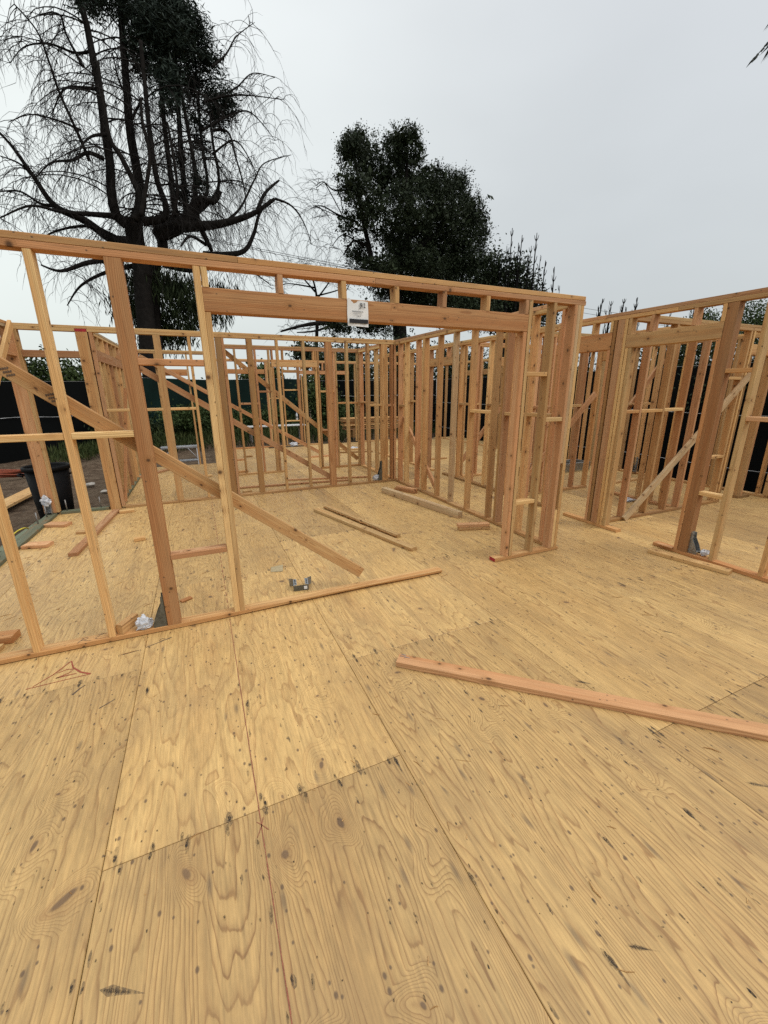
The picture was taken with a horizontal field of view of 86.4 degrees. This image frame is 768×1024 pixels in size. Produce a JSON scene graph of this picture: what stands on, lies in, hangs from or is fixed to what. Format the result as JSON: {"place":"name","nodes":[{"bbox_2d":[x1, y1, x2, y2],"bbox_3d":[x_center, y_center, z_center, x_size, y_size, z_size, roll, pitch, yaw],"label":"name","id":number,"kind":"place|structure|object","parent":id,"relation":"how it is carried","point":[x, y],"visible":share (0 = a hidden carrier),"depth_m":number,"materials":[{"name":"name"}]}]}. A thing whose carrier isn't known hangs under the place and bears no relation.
{"place":"outdoors","nodes":[
{"label":"outdoors","id":0,"kind":"place"},
{"bbox_2d":[160,445,199,463],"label":"step platform","id":1,"kind":"structure","parent":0,"point":[180,447],"depth_m":11.15,"materials":[{"name":"metal"}]},
{"bbox_2d":[0,406,441,546],"bbox_3d":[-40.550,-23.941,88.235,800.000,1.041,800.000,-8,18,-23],"label":"ground","id":2,"kind":"structure","parent":0,"point":[22,514],"depth_m":10.38,"materials":[{"name":"soil"}]},
{"bbox_2d":[0,469,23,477],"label":"garden hose","id":3,"kind":"object","parent":2,"relation":"on","point":[5,473],"visible":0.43,"depth_m":10.92,"materials":[{"name":"red rubber"}]},
{"bbox_2d":[4,487,31,508],"bbox_3d":[-7.466,-0.329,8.418,0.321,0.050,2.205,-6,17,-19],"label":"plank","id":4,"kind":"object","parent":2,"relation":"on","point":[16,498],"visible":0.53,"depth_m":8.20,"materials":[{"name":"brown wood"}]},
{"bbox_2d":[0,520,38,551],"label":"timber","id":5,"kind":"object","parent":2,"relation":"on","point":[16,537],"visible":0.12,"depth_m":5.48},
{"bbox_2d":[1,344,80,380],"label":"bush","id":6,"kind":"object","parent":2,"relation":"on","point":[39,372],"visible":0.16,"depth_m":14.94,"materials":[{"name":"green plant"}]},
{"bbox_2d":[16,462,74,518],"bbox_3d":[-5.148,-0.185,6.386,0.604,1.100,0.604,5,17,19],"label":"trash can","id":7,"kind":"object","parent":2,"relation":"on","point":[61,472],"visible":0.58,"depth_m":6.22,"materials":[{"name":"black plastic"}]},
{"bbox_2d":[0,381,96,463],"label":"screen fence","id":8,"kind":"object","parent":2,"relation":"on","point":[11,422],"visible":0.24,"depth_m":13.54,"materials":[{"name":"fabric"}]},
{"bbox_2d":[86,482,94,486],"bbox_3d":[-7.022,-0.661,9.783,0.199,0.091,0.208,-8,18,-23],"label":"rock","id":9,"kind":"object","parent":2,"relation":"on","point":[90,484],"visible":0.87,"depth_m":9.73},
{"bbox_2d":[44,343,142,380],"bbox_3d":[-11.750,-4.740,16.674,4.576,4.160,3.678,-8,18,-23],"label":"bush","id":10,"kind":"object","parent":2,"relation":"on","point":[79,375],"visible":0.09,"depth_m":15.66,"materials":[{"name":"green plant"}]},
{"bbox_2d":[84,407,177,445],"bbox_3d":[-9.023,-3.168,14.519,3.001,1.766,1.921,4,17,15],"label":"bush","id":11,"kind":"object","parent":2,"relation":"on","point":[150,422],"visible":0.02,"depth_m":14.48,"materials":[{"name":"green plant"}]},
{"bbox_2d":[0,0,337,377],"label":"weeping tree","id":12,"kind":"object","parent":2,"relation":"on","point":[159,30],"visible":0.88,"depth_m":14.66,"materials":[{"name":"black plant"}]},
{"bbox_2d":[151,398,263,438],"bbox_3d":[-6.396,-3.478,15.402,3.832,1.565,1.952,-4,17,-13],"label":"bush","id":13,"kind":"object","parent":2,"relation":"on","point":[181,419],"visible":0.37,"depth_m":14.90,"materials":[{"name":"green plant"}]},
{"bbox_2d":[142,378,309,432],"bbox_3d":[-6.702,-4.141,16.714,7.566,2.553,0.166,-9,18,-26],"label":"screen fence","id":14,"kind":"object","parent":2,"relation":"on","point":[151,389],"visible":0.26,"depth_m":16.34,"materials":[{"name":"fabric"}]},
{"bbox_2d":[47,410,435,462],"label":"weeds","id":15,"kind":"object","parent":2,"relation":"on","point":[85,450],"visible":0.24,"depth_m":14.66,"materials":[{"name":"plant"}]},
{"bbox_2d":[237,358,287,378],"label":"tree","id":16,"kind":"object","parent":2,"relation":"on","point":[246,376],"visible":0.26,"depth_m":54.56,"materials":[{"name":"green plant"}]},
{"bbox_2d":[232,397,294,431],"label":"bush","id":17,"kind":"object","parent":2,"relation":"on","point":[265,417],"visible":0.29,"depth_m":16.43,"materials":[{"name":"green plant"}]},
{"bbox_2d":[248,424,305,441],"bbox_3d":[-3.714,-2.733,14.124,1.998,0.508,0.600,-8,18,-23],"label":"folded table","id":18,"kind":"object","parent":2,"relation":"on","point":[251,436],"visible":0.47,"depth_m":14.03,"materials":[{"name":"white paint"}]},
{"bbox_2d":[285,334,323,375],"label":"tree","id":19,"kind":"object","parent":2,"relation":"on","point":[296,355],"visible":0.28,"depth_m":51.80,"materials":[{"name":"green plant"}]},
{"bbox_2d":[255,242,356,346],"bbox_3d":[-4.552,-13.719,28.153,8.941,8.507,3.681,-8,18,-23],"label":"bare tree","id":20,"kind":"object","parent":2,"relation":"on","point":[314,290],"visible":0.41,"depth_m":27.48,"materials":[{"name":"black plant"}]},
{"bbox_2d":[290,369,356,426],"bbox_3d":[-2.496,-4.715,17.447,3.296,2.812,2.060,-8,18,-23],"label":"bush","id":21,"kind":"object","parent":2,"relation":"on","point":[313,409],"visible":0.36,"depth_m":17.13,"materials":[{"name":"green plant"}]},
{"bbox_2d":[297,333,373,392],"bbox_3d":[-2.500,-7.240,22.089,3.896,4.798,4.109,4,17,13],"label":"bush","id":22,"kind":"object","parent":2,"relation":"on","point":[322,353],"visible":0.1,"depth_m":21.78,"materials":[{"name":"green plant"}]},
{"bbox_2d":[350,430,354,437],"bbox_3d":[-1.229,-3.016,15.646,0.121,0.281,0.600,-8,18,-23],"label":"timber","id":23,"kind":"object","parent":2,"relation":"on","point":[352,433],"visible":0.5,"depth_m":15.41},
{"bbox_2d":[342,426,397,429],"bbox_3d":[-0.499,-3.278,15.915,2.195,0.052,0.500,-7,18,-22],"label":"plank","id":24,"kind":"object","parent":23,"relation":"on","point":[364,428],"visible":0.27,"depth_m":15.57,"materials":[{"name":"beige wood"}]},
{"bbox_2d":[342,424,397,427],"bbox_3d":[-0.498,-3.353,15.902,2.184,0.051,0.501,-7,18,-22],"label":"plank","id":25,"kind":"object","parent":24,"relation":"on","point":[364,426],"visible":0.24,"depth_m":15.62,"materials":[{"name":"brown wood"}]},
{"bbox_2d":[341,422,397,425],"bbox_3d":[-0.522,-3.410,15.830,2.271,0.050,0.500,-8,18,-24],"label":"plank","id":26,"kind":"object","parent":25,"relation":"on","point":[364,424],"visible":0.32,"depth_m":15.47,"materials":[{"name":"brown wood"}]},
{"bbox_2d":[341,420,397,423],"bbox_3d":[-0.523,-3.497,15.861,2.228,0.051,0.500,-7,18,-22],"label":"plank","id":27,"kind":"object","parent":26,"relation":"on","point":[364,422],"visible":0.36,"depth_m":15.57,"materials":[{"name":"brown wood"}]},
{"bbox_2d":[339,418,397,421],"bbox_3d":[-0.554,-3.560,15.806,2.310,0.052,0.500,-7,18,-23],"label":"plank","id":28,"kind":"object","parent":27,"relation":"on","point":[364,420],"visible":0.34,"depth_m":15.42,"materials":[{"name":"brown wood"}]},
{"bbox_2d":[340,416,397,419],"bbox_3d":[-0.537,-3.636,15.803,2.264,0.050,0.500,-7,18,-22],"label":"plank","id":29,"kind":"object","parent":28,"relation":"on","point":[352,418],"visible":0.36,"depth_m":15.56,"materials":[{"name":"brown wood"}]},
{"bbox_2d":[319,345,397,380],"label":"bush","id":30,"kind":"object","parent":2,"relation":"on","point":[340,367],"visible":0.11,"depth_m":19.03,"materials":[{"name":"green plant"}]},
{"bbox_2d":[310,379,436,432],"bbox_3d":[-0.469,-4.424,18.349,5.606,2.880,0.207,0,16,2],"label":"screen fence","id":31,"kind":"object","parent":2,"relation":"on","point":[341,383],"visible":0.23,"depth_m":18.09,"materials":[{"name":"fabric"}]},
{"bbox_2d":[370,328,436,379],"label":"bush","id":32,"kind":"object","parent":2,"relation":"on","point":[403,334],"visible":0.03,"depth_m":22.69,"materials":[{"name":"green plant"}]},
{"bbox_2d":[275,118,534,371],"bbox_3d":[1.119,-16.203,27.163,18.577,16.647,9.058,-8,18,-23],"label":"oak tree","id":33,"kind":"object","parent":2,"relation":"on","point":[439,227],"visible":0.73,"depth_m":25.16,"materials":[{"name":"green plant"}]},
{"bbox_2d":[414,340,488,379],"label":"bush","id":34,"kind":"object","parent":2,"relation":"on","point":[450,367],"visible":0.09,"depth_m":21.59,"materials":[{"name":"green plant"}]},
{"bbox_2d":[435,347,488,407],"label":"bush","id":35,"kind":"object","parent":2,"relation":"on","point":[486,354],"visible":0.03,"depth_m":16.96,"materials":[{"name":"green plant"}]},
{"bbox_2d":[448,233,561,351],"bbox_3d":[8.079,-12.730,27.613,10.886,9.728,5.059,-12,20,-35],"label":"tree","id":36,"kind":"object","parent":2,"relation":"on","point":[488,274],"visible":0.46,"depth_m":25.78,"materials":[{"name":"green plant"}]},
{"bbox_2d":[495,228,529,356],"bbox_3d":[8.200,-11.908,26.461,2.516,11.129,0.507,-6,17,-19],"label":"tree","id":37,"kind":"object","parent":2,"relation":"on","point":[516,283],"visible":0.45,"depth_m":25.52,"materials":[{"name":"black plant"}]},
{"bbox_2d":[524,235,541,338],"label":"burnt shrub","id":38,"kind":"object","parent":2,"relation":"on","point":[533,272],"visible":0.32,"depth_m":26.09,"materials":[{"name":"black plant"}]},
{"bbox_2d":[539,260,559,323],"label":"burnt shrub","id":39,"kind":"object","parent":2,"relation":"on","point":[543,283],"visible":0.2,"depth_m":26.74,"materials":[{"name":"black plant"}]},
{"bbox_2d":[526,331,595,427],"bbox_3d":[5.704,-3.568,12.529,3.163,4.137,3.603,-8,18,-23],"label":"bush","id":40,"kind":"object","parent":2,"relation":"on","point":[577,368],"depth_m":12.21,"materials":[{"name":"green plant"}]},
{"bbox_2d":[587,298,606,369],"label":"burnt shrub","id":41,"kind":"object","parent":2,"relation":"on","point":[604,327],"visible":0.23,"depth_m":28.10,"materials":[{"name":"black plant"}]},
{"bbox_2d":[441,362,767,493],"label":"screen fence","id":42,"kind":"object","parent":2,"relation":"on","point":[756,459],"visible":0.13,"depth_m":9.07,"materials":[{"name":"fabric"}]},
{"bbox_2d":[605,301,612,332],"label":"burnt shrub","id":43,"kind":"object","parent":2,"relation":"on","point":[607,329],"visible":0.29,"depth_m":28.42,"materials":[{"name":"black plant"}]},
{"bbox_2d":[620,299,626,311],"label":"burnt shrub","id":44,"kind":"object","parent":2,"relation":"on","point":[621,308],"visible":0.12,"depth_m":28.61,"materials":[{"name":"black plant"}]},
{"bbox_2d":[634,297,639,330],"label":"burnt shrub","id":45,"kind":"object","parent":2,"relation":"on","point":[636,304],"visible":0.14,"depth_m":29.10,"materials":[{"name":"black plant"}]},
{"bbox_2d":[638,312,739,368],"bbox_3d":[7.284,-2.905,10.143,2.775,4.224,3.226,-8,18,-23],"label":"bush","id":46,"kind":"object","parent":2,"relation":"on","point":[683,351],"depth_m":9.66,"materials":[{"name":"green plant"}]},
{"bbox_2d":[683,306,743,364],"bbox_3d":[17.599,-8.656,22.602,5.837,5.927,3.390,-16,22,-42],"label":"tree","id":47,"kind":"object","parent":2,"relation":"on","point":[713,318],"visible":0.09,"depth_m":22.77,"materials":[{"name":"green plant"}]},
{"bbox_2d":[674,338,765,419],"bbox_3d":[7.708,-2.252,8.138,2.927,4.146,3.400,-8,18,-23],"label":"bush","id":48,"kind":"object","parent":2,"relation":"on","point":[713,347],"visible":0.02,"depth_m":8.40,"materials":[{"name":"green plant"}]},
{"bbox_2d":[736,299,765,346],"bbox_3d":[21.142,-9.293,24.126,4.166,6.622,3.656,-8,18,-23],"label":"tree","id":49,"kind":"object","parent":2,"relation":"on","point":[747,319],"visible":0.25,"depth_m":23.43,"materials":[{"name":"green plant"}]},
{"bbox_2d":[739,300,766,340],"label":"tree","id":50,"kind":"object","parent":2,"relation":"on","point":[761,324],"visible":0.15,"depth_m":23.98,"materials":[{"name":"green plant"}]},
{"bbox_2d":[748,25,767,64],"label":"palm tree","id":51,"kind":"object","parent":2,"relation":"on","point":[757,54],"visible":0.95,"depth_m":6.79,"materials":[{"name":"black plant"}]},
{"bbox_2d":[11,192,613,312],"bbox_3d":[8.262,-15.074,26.777,63.057,3.745,0.024,-8,18,-23],"label":"power line","id":52,"kind":"object","parent":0,"point":[255,249],"visible":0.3,"depth_m":21.00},
{"bbox_2d":[3,195,669,326],"bbox_3d":[8.345,-14.623,26.947,63.440,3.974,0.024,-8,18,-23],"label":"power line","id":53,"kind":"object","parent":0,"point":[284,253],"visible":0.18,"depth_m":21.44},
{"bbox_2d":[0,437,767,1023],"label":"floor","id":54,"kind":"structure","parent":0,"point":[170,767],"depth_m":1.86,"materials":[{"name":"brown wood"}]},
{"bbox_2d":[0,629,20,643],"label":"offcut","id":55,"kind":"object","parent":54,"relation":"on","point":[9,636],"visible":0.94,"depth_m":2.89,"materials":[{"name":"red wood"}]},
{"bbox_2d":[21,541,53,549],"bbox_3d":[-3.972,0.378,4.690,0.257,0.040,0.141,-3,17,-10],"label":"offcut","id":56,"kind":"object","parent":54,"relation":"on","point":[38,544],"visible":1,"depth_m":4.65,"materials":[{"name":"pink wood"}]},
{"bbox_2d":[0,319,110,565],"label":"stud wall","id":57,"kind":"structure","parent":54,"relation":"on","point":[7,346],"depth_m":5.06,"materials":[{"name":"brown wood"}]},
{"bbox_2d":[45,497,53,514],"bbox_3d":[-4.762,-0.082,5.793,0.074,0.232,0.086,-8,18,-23],"label":"hold down bracket","id":58,"kind":"object","parent":57,"relation":"attached to","point":[49,508],"visible":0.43,"depth_m":5.83,"materials":[{"name":"metal"}]},
{"bbox_2d":[39,495,51,506],"bbox_3d":[-4.752,-0.160,5.732,0.143,0.175,0.084,-8,18,-23],"label":"plastic bag","id":59,"kind":"object","parent":58,"relation":"hanging from","point":[45,501],"visible":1,"depth_m":5.72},
{"bbox_2d":[44,521,71,526],"bbox_3d":[-4.326,0.165,5.427,0.278,0.040,0.141,-1,16,0],"label":"offcut","id":60,"kind":"object","parent":54,"relation":"on","point":[58,524],"visible":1,"depth_m":5.38,"materials":[{"name":"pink wood"}]},
{"bbox_2d":[76,530,85,533],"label":"offcut","id":61,"kind":"object","parent":54,"relation":"on","point":[80,532],"visible":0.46,"depth_m":5.11,"materials":[{"name":"brown wood"}]},
{"bbox_2d":[68,509,119,556],"bbox_3d":[-3.654,0.217,5.228,0.091,0.039,1.835,-6,17,-19],"label":"loose board","id":62,"kind":"object","parent":54,"relation":"on","point":[79,547],"visible":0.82,"depth_m":5.08,"materials":[{"name":"brown wood"}]},
{"bbox_2d":[93,333,140,497],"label":"stud wall","id":63,"kind":"structure","parent":54,"relation":"on","point":[111,371],"depth_m":7.10,"materials":[{"name":"brown wood"}]},
{"bbox_2d":[123,388,126,501],"bbox_3d":[-4.057,-1.037,6.420,0.046,1.765,0.031,1,9,-25],"label":"wooden stake","id":64,"kind":"object","parent":54,"relation":"on","point":[125,447],"visible":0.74,"depth_m":6.42,"materials":[{"name":"brown wood"}]},
{"bbox_2d":[119,508,134,513],"bbox_3d":[-3.777,-0.013,6.014,0.187,0.038,0.091,-10,19,-30],"label":"offcut","id":65,"kind":"object","parent":54,"relation":"on","point":[126,511],"visible":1,"depth_m":5.98,"materials":[{"name":"brown wood"}]},
{"bbox_2d":[134,536,145,541],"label":"offcut","id":66,"kind":"object","parent":54,"relation":"on","point":[140,538],"visible":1,"depth_m":4.85,"materials":[{"name":"brown wood"}]},
{"bbox_2d":[180,596,192,602],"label":"offcut","id":67,"kind":"object","parent":54,"relation":"on","point":[186,599],"visible":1,"depth_m":3.45,"materials":[{"name":"red wood"}]},
{"bbox_2d":[0,323,395,513],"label":"stud wall","id":68,"kind":"structure","parent":54,"relation":"on","point":[86,353],"depth_m":6.39,"materials":[{"name":"brown wood"}]},
{"bbox_2d":[377,461,381,480],"bbox_3d":[-0.088,-0.797,7.852,0.086,0.372,0.074,-8,18,-23],"label":"hold down bracket","id":69,"kind":"object","parent":68,"relation":"attached to","point":[380,473],"visible":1,"depth_m":7.85,"materials":[{"name":"grey metal"}]},
{"bbox_2d":[137,349,323,463],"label":"stud wall","id":70,"kind":"structure","parent":54,"relation":"on","point":[177,373],"depth_m":9.41,"materials":[{"name":"brown wood"}]},
{"bbox_2d":[271,565,282,571],"bbox_3d":[-1.060,0.559,4.044,0.115,0.013,0.143,-4,17,-12],"label":"cardboard scrap","id":71,"kind":"object","parent":54,"relation":"on","point":[279,568],"visible":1,"depth_m":4.04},
{"bbox_2d":[224,344,360,475],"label":"stud wall","id":72,"kind":"structure","parent":54,"relation":"on","point":[312,363],"depth_m":8.70,"materials":[{"name":"brown wood"}]},
{"bbox_2d":[0,229,585,664],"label":"stud wall","id":73,"kind":"structure","parent":54,"relation":"on","point":[210,301],"depth_m":2.85,"materials":[{"name":"brown wood"}]},
{"bbox_2d":[116,613,137,634],"bbox_3d":[-1.860,0.810,2.971,0.045,0.076,0.164,2,17,7],"label":"offcut","id":74,"kind":"object","parent":73,"relation":"on","point":[125,625],"visible":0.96,"depth_m":2.94,"materials":[{"name":"brown wood"}]},
{"bbox_2d":[135,614,153,630],"bbox_3d":[-1.741,0.792,2.969,0.121,0.106,0.094,-8,18,-23],"label":"plastic bag","id":75,"kind":"object","parent":73,"relation":"on","point":[143,622],"visible":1,"depth_m":2.95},
{"bbox_2d":[154,592,167,627],"bbox_3d":[-1.649,0.712,2.995,0.086,0.247,0.074,-8,18,-23],"label":"hold down bracket","id":76,"kind":"object","parent":73,"relation":"attached to","point":[160,620],"visible":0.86,"depth_m":2.98,"materials":[{"name":"grey metal"}]},
{"bbox_2d":[347,298,367,326],"bbox_3d":[-0.188,-1.451,2.977,0.165,0.189,0.014,-8,18,-23],"label":"paper tag","id":77,"kind":"object","parent":73,"relation":"attached to","point":[357,313],"visible":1,"depth_m":2.98,"materials":[{"name":"white"}]},
{"bbox_2d":[240,479,347,488],"bbox_3d":[-1.639,-0.539,7.756,2.112,0.031,0.061,-6,17,-17],"label":"loose board","id":78,"kind":"object","parent":54,"relation":"on","point":[271,485],"visible":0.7,"depth_m":7.70,"materials":[{"name":"brown wood"}]},
{"bbox_2d":[289,576,310,590],"bbox_3d":[-0.743,0.641,3.652,0.197,0.072,0.120,-5,17,-14],"label":"joist hanger","id":79,"kind":"object","parent":54,"relation":"on","point":[293,582],"visible":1,"depth_m":3.62,"materials":[{"name":"grey metal"}]},
{"bbox_2d":[216,359,415,448],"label":"stud wall","id":80,"kind":"structure","parent":54,"relation":"on","point":[297,371],"depth_m":12.95,"materials":[{"name":"red wood"}]},
{"bbox_2d":[288,476,367,480],"bbox_3d":[-1.109,-0.678,8.217,1.657,0.031,0.061,-3,17,-8],"label":"loose board","id":81,"kind":"object","parent":54,"relation":"on","point":[296,479],"visible":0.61,"depth_m":8.17,"materials":[{"name":"brown wood"}]},
{"bbox_2d":[0,483,720,1009],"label":"wood splinters","id":82,"kind":"object","parent":54,"relation":"on","point":[372,713],"visible":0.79,"depth_m":2.60,"materials":[{"name":"wood"}]},
{"bbox_2d":[323,505,400,537],"bbox_3d":[-0.357,0.105,5.519,0.084,0.042,1.681,-13,21,-37],"label":"loose board","id":83,"kind":"object","parent":54,"relation":"on","point":[368,523],"visible":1,"depth_m":5.38,"materials":[{"name":"brown wood"}]},
{"bbox_2d":[314,508,416,550],"bbox_3d":[-0.334,0.185,5.255,0.090,0.038,2.078,-14,21,-38],"label":"loose board","id":84,"kind":"object","parent":54,"relation":"on","point":[389,539],"visible":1,"depth_m":5.05,"materials":[{"name":"brown wood"}]},
{"bbox_2d":[0,480,763,1023],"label":"nail marks","id":85,"kind":"object","parent":54,"relation":"on","point":[358,800],"visible":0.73,"depth_m":1.75,"materials":[{"name":"grey"}]},
{"bbox_2d":[6,450,762,964],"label":"wood chips","id":86,"kind":"object","parent":54,"relation":"on","point":[464,610],"visible":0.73,"depth_m":2.82,"materials":[{"name":"brown wood"}]},
{"bbox_2d":[394,488,417,493],"bbox_3d":[0.380,-0.376,7.142,0.455,0.039,0.090,15,22,41],"label":"offcut","id":87,"kind":"object","parent":54,"relation":"on","point":[407,491],"visible":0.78,"depth_m":7.08,"materials":[{"name":"red wood"}]},
{"bbox_2d":[396,485,416,490],"bbox_3d":[0.392,-0.416,7.136,0.414,0.038,0.091,14,22,41],"label":"offcut","id":88,"kind":"object","parent":87,"relation":"on","point":[406,488],"visible":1,"depth_m":7.10,"materials":[{"name":"brown wood"}]},
{"bbox_2d":[382,487,462,518],"bbox_3d":[0.519,-0.173,6.354,0.090,0.091,1.870,-11,20,-32],"label":"timber","id":89,"kind":"object","parent":54,"relation":"on","point":[446,510],"visible":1,"depth_m":6.16,"materials":[{"name":"wood"}]},
{"bbox_2d":[358,305,567,544],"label":"stud wall","id":90,"kind":"structure","parent":54,"relation":"on","point":[422,471],"depth_m":5.73,"materials":[{"name":"brown wood"}]},
{"bbox_2d":[378,324,559,506],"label":"stud wall","id":91,"kind":"structure","parent":54,"relation":"on","point":[448,360],"depth_m":7.54,"materials":[{"name":"brown wood"}]},
{"bbox_2d":[457,526,489,530],"bbox_3d":[1.133,0.198,5.174,0.396,0.039,0.091,-3,17,-7],"label":"offcut","id":92,"kind":"object","parent":54,"relation":"on","point":[473,528],"visible":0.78,"depth_m":5.13,"materials":[{"name":"brown wood"}]},
{"bbox_2d":[456,522,489,527],"bbox_3d":[1.124,0.160,5.165,0.403,0.040,0.091,-2,17,-6],"label":"offcut","id":93,"kind":"object","parent":92,"relation":"on","point":[472,524],"visible":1,"depth_m":5.13,"materials":[{"name":"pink wood"}]},
{"bbox_2d":[460,342,582,476],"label":"stud wall","id":94,"kind":"structure","parent":54,"relation":"on","point":[479,435],"depth_m":8.12,"materials":[{"name":"brown wood"}]},
{"bbox_2d":[396,654,767,740],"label":"loose board","id":95,"kind":"object","parent":54,"relation":"on","point":[723,724],"visible":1,"depth_m":2.28,"materials":[{"name":"brown wood"}]},
{"bbox_2d":[441,333,767,497],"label":"stud wall","id":96,"kind":"structure","parent":54,"relation":"on","point":[719,432],"depth_m":8.35,"materials":[{"name":"brown wood"}]},
{"bbox_2d":[632,457,638,472],"bbox_3d":[5.162,-0.975,8.426,0.086,0.312,0.074,-8,18,-23],"label":"hold down bracket","id":97,"kind":"object","parent":96,"relation":"attached to","point":[634,469],"visible":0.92,"depth_m":8.43,"materials":[{"name":"metal"}]},
{"bbox_2d":[528,332,681,494],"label":"stud wall","id":98,"kind":"structure","parent":54,"relation":"on","point":[592,399],"depth_m":6.83,"materials":[{"name":"brown wood"}]},
{"bbox_2d":[602,326,688,506],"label":"stud wall","id":99,"kind":"structure","parent":54,"relation":"on","point":[657,380],"depth_m":6.05,"materials":[{"name":"red wood"}]},
{"bbox_2d":[556,287,767,582],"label":"stud wall","id":100,"kind":"structure","parent":54,"relation":"on","point":[621,342],"depth_m":4.16,"materials":[{"name":"red wood"}]},
{"bbox_2d":[657,543,672,548],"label":"offcut","id":101,"kind":"object","parent":100,"relation":"on","point":[665,545],"visible":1,"depth_m":4.44,"materials":[{"name":"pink wood"}]},
{"bbox_2d":[687,531,700,554],"bbox_3d":[3.234,0.317,4.242,0.074,0.227,0.086,-8,18,-23],"label":"hold down bracket","id":102,"kind":"object","parent":100,"relation":"attached to","point":[693,547],"visible":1,"depth_m":4.25,"materials":[{"name":"metal"}]},
{"bbox_2d":[700,549,709,555],"bbox_3d":[3.287,0.416,4.185,0.090,0.067,0.090,-8,18,-23],"label":"plastic bag","id":103,"kind":"object","parent":100,"relation":"on","point":[703,552],"visible":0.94,"depth_m":4.18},
{"bbox_2d":[610,316,767,521],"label":"stud wall","id":104,"kind":"structure","parent":54,"relation":"on","point":[733,399],"depth_m":5.57,"materials":[{"name":"brown wood"}]},
{"bbox_2d":[647,548,732,574],"bbox_3d":[3.066,0.490,4.132,0.101,0.038,0.699,-12,20,-34],"label":"loose board","id":105,"kind":"object","parent":54,"relation":"on","point":[696,562],"visible":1,"depth_m":4.08,"materials":[{"name":"brown wood"}]},
{"bbox_2d":[0,0,767,380],"label":"sky","id":106,"kind":"structure","parent":0,"point":[629,137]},
{"bbox_2d":[530,459,589,473],"bbox_3d":[3.729,-0.977,8.789,1.460,0.170,0.400,-8,18,-23],"label":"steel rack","id":107,"kind":"object","parent":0,"point":[579,465],"visible":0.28,"depth_m":8.78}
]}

